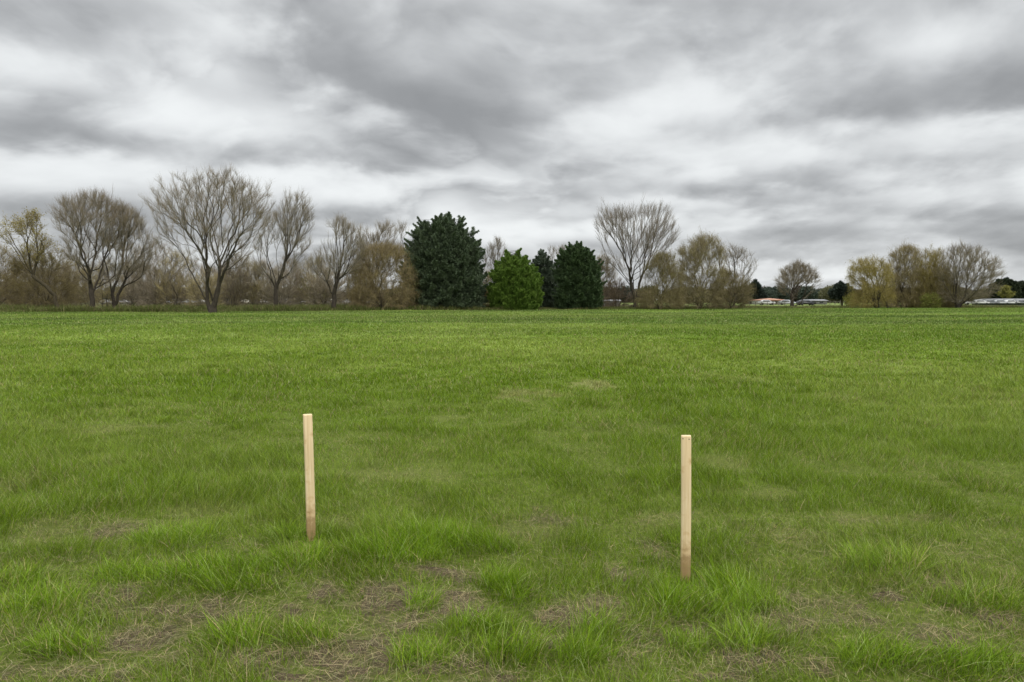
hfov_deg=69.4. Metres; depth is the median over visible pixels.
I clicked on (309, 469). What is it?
wooden stake
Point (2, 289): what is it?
willow bush
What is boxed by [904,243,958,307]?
willow tree
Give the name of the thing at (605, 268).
willow bush
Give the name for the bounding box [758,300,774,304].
parked car
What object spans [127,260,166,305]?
sapling
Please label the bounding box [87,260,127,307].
sapling
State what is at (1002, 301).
parked car
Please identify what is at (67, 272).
sapling
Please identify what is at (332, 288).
sapling
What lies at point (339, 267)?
bare tree
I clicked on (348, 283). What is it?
sapling
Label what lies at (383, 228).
bare tree
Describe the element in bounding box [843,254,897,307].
willow tree
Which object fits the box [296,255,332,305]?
sapling
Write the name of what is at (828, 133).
sky
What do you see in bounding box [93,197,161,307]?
bare tree
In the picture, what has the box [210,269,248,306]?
sapling
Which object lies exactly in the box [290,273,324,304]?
leafy bush
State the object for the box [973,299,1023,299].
pale roofed building
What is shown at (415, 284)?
olive shrub
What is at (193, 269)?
sapling
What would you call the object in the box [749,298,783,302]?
orange roofed building
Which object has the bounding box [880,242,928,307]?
willow tree
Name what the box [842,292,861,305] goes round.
leafy bush
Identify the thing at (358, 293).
willow bush
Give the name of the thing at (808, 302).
parked car
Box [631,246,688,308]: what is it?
willow bush
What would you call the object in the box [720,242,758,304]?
bare tree
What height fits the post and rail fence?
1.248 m
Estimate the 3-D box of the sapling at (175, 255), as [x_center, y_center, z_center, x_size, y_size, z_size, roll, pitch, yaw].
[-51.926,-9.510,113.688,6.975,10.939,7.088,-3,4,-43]
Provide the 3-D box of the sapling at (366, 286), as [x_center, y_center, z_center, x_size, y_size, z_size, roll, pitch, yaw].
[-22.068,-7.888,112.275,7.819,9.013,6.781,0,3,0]
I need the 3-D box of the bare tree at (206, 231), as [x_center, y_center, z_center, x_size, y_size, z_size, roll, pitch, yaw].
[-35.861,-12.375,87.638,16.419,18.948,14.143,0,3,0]
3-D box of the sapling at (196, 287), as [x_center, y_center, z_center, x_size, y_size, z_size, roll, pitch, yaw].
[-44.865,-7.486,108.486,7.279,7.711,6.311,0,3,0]
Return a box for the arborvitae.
[484,248,544,309]
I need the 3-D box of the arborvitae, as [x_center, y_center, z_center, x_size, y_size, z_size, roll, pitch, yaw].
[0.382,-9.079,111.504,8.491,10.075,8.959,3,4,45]
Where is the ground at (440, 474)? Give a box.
[0,300,1023,681]
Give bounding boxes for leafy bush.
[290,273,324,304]
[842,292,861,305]
[919,292,944,307]
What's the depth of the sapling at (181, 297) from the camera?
116.14 m
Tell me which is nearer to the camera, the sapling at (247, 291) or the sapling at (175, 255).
the sapling at (175, 255)
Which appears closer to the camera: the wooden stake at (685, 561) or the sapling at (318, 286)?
the wooden stake at (685, 561)
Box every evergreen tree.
[398,211,487,308]
[550,240,607,308]
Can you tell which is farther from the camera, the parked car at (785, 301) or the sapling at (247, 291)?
the parked car at (785, 301)
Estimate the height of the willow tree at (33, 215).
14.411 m
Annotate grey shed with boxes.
[803,299,828,303]
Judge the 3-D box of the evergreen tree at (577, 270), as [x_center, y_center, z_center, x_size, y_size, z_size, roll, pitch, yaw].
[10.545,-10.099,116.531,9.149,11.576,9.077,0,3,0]
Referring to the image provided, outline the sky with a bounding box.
[0,0,1023,291]
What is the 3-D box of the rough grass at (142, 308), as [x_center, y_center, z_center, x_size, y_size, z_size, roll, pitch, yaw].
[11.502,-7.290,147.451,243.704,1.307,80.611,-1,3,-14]
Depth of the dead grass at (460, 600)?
3.51 m
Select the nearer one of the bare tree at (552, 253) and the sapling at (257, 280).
the sapling at (257, 280)
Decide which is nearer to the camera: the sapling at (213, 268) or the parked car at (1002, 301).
the sapling at (213, 268)
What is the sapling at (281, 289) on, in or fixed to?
on the ground at (440, 474)
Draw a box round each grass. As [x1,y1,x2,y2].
[0,302,1023,311]
[0,416,1023,681]
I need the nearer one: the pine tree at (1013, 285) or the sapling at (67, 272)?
the sapling at (67, 272)
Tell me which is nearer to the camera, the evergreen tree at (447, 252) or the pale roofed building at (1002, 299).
the evergreen tree at (447, 252)
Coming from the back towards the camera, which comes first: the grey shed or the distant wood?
the distant wood
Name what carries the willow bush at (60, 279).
on the ground at (440, 474)
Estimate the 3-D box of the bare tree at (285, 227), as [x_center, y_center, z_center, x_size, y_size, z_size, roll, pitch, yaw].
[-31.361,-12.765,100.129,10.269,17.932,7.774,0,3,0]
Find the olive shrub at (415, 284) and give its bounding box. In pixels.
[391,263,425,307]
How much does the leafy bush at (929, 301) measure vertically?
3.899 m
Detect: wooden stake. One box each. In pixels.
[303,414,315,540]
[680,435,690,580]
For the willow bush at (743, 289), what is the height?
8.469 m
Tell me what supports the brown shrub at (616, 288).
on the ground at (440, 474)
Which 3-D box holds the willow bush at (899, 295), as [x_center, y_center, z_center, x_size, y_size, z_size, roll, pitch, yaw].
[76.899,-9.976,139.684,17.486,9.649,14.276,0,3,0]
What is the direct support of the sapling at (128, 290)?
on the ground at (440, 474)
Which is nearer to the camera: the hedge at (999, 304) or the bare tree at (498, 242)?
the bare tree at (498, 242)
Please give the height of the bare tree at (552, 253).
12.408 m
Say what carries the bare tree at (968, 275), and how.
on the ground at (440, 474)
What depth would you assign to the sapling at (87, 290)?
118.97 m
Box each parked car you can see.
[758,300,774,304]
[778,300,795,304]
[796,300,815,304]
[994,300,1010,303]
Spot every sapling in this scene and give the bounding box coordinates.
[0,267,31,305]
[6,260,46,303]
[39,259,82,304]
[59,258,91,305]
[76,267,105,306]
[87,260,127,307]
[115,260,150,305]
[120,242,158,305]
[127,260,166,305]
[133,234,183,304]
[145,266,187,305]
[150,248,197,305]
[173,253,208,305]
[184,268,229,307]
[203,261,235,304]
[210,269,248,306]
[220,247,254,305]
[223,269,264,304]
[228,256,270,305]
[246,258,283,305]
[254,268,297,305]
[272,255,306,305]
[280,265,318,305]
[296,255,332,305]
[300,263,349,305]
[314,269,350,305]
[338,262,371,303]
[342,264,388,305]
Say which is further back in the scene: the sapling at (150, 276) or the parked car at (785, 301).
the parked car at (785, 301)
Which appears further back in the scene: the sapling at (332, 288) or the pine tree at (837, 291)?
the pine tree at (837, 291)
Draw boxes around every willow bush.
[0,238,84,306]
[0,243,29,305]
[340,236,421,309]
[482,269,491,306]
[595,248,619,305]
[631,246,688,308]
[706,268,757,308]
[875,265,971,307]
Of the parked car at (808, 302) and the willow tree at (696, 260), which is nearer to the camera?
the willow tree at (696, 260)
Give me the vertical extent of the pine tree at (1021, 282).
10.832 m
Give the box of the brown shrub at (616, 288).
[602,277,632,306]
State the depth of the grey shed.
239.66 m
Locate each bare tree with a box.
[47,186,135,307]
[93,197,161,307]
[139,162,275,312]
[249,186,316,304]
[308,211,369,308]
[351,217,407,303]
[482,235,507,270]
[547,242,564,260]
[593,192,679,306]
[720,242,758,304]
[773,259,823,305]
[933,239,1008,307]
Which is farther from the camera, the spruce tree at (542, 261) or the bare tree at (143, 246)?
the spruce tree at (542, 261)
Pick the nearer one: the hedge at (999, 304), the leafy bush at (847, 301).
the leafy bush at (847, 301)
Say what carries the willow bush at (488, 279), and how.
on the ground at (440, 474)
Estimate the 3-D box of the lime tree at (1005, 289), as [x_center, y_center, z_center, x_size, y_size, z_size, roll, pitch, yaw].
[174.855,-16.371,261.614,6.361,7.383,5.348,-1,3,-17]
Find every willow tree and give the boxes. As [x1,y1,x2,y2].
[0,206,62,307]
[672,225,731,308]
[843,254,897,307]
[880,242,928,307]
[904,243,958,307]
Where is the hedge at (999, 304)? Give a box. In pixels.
[974,303,1023,304]
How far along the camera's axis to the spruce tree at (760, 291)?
247.35 m
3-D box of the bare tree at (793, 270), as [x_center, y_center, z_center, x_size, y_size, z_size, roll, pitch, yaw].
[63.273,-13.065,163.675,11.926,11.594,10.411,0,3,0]
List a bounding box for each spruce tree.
[531,248,558,307]
[744,279,768,302]
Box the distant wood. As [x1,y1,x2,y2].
[0,281,988,302]
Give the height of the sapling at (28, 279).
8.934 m
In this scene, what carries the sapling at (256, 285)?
on the ground at (440, 474)
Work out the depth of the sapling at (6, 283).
117.04 m
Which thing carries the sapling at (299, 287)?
on the ground at (440, 474)
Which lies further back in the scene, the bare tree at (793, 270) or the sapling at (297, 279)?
the bare tree at (793, 270)
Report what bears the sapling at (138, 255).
on the ground at (440, 474)
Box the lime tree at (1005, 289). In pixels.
[995,285,1017,298]
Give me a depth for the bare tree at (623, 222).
117.11 m
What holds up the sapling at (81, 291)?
on the ground at (440, 474)
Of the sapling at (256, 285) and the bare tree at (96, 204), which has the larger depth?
the sapling at (256, 285)
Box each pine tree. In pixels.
[827,280,854,304]
[986,276,1022,298]
[1017,280,1023,298]
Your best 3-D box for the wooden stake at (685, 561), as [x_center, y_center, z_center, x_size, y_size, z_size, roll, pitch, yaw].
[0.941,1.066,4.005,0.054,1.119,0.037,0,3,7]
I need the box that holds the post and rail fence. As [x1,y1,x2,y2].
[749,302,789,305]
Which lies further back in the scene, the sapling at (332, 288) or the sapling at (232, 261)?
the sapling at (332, 288)

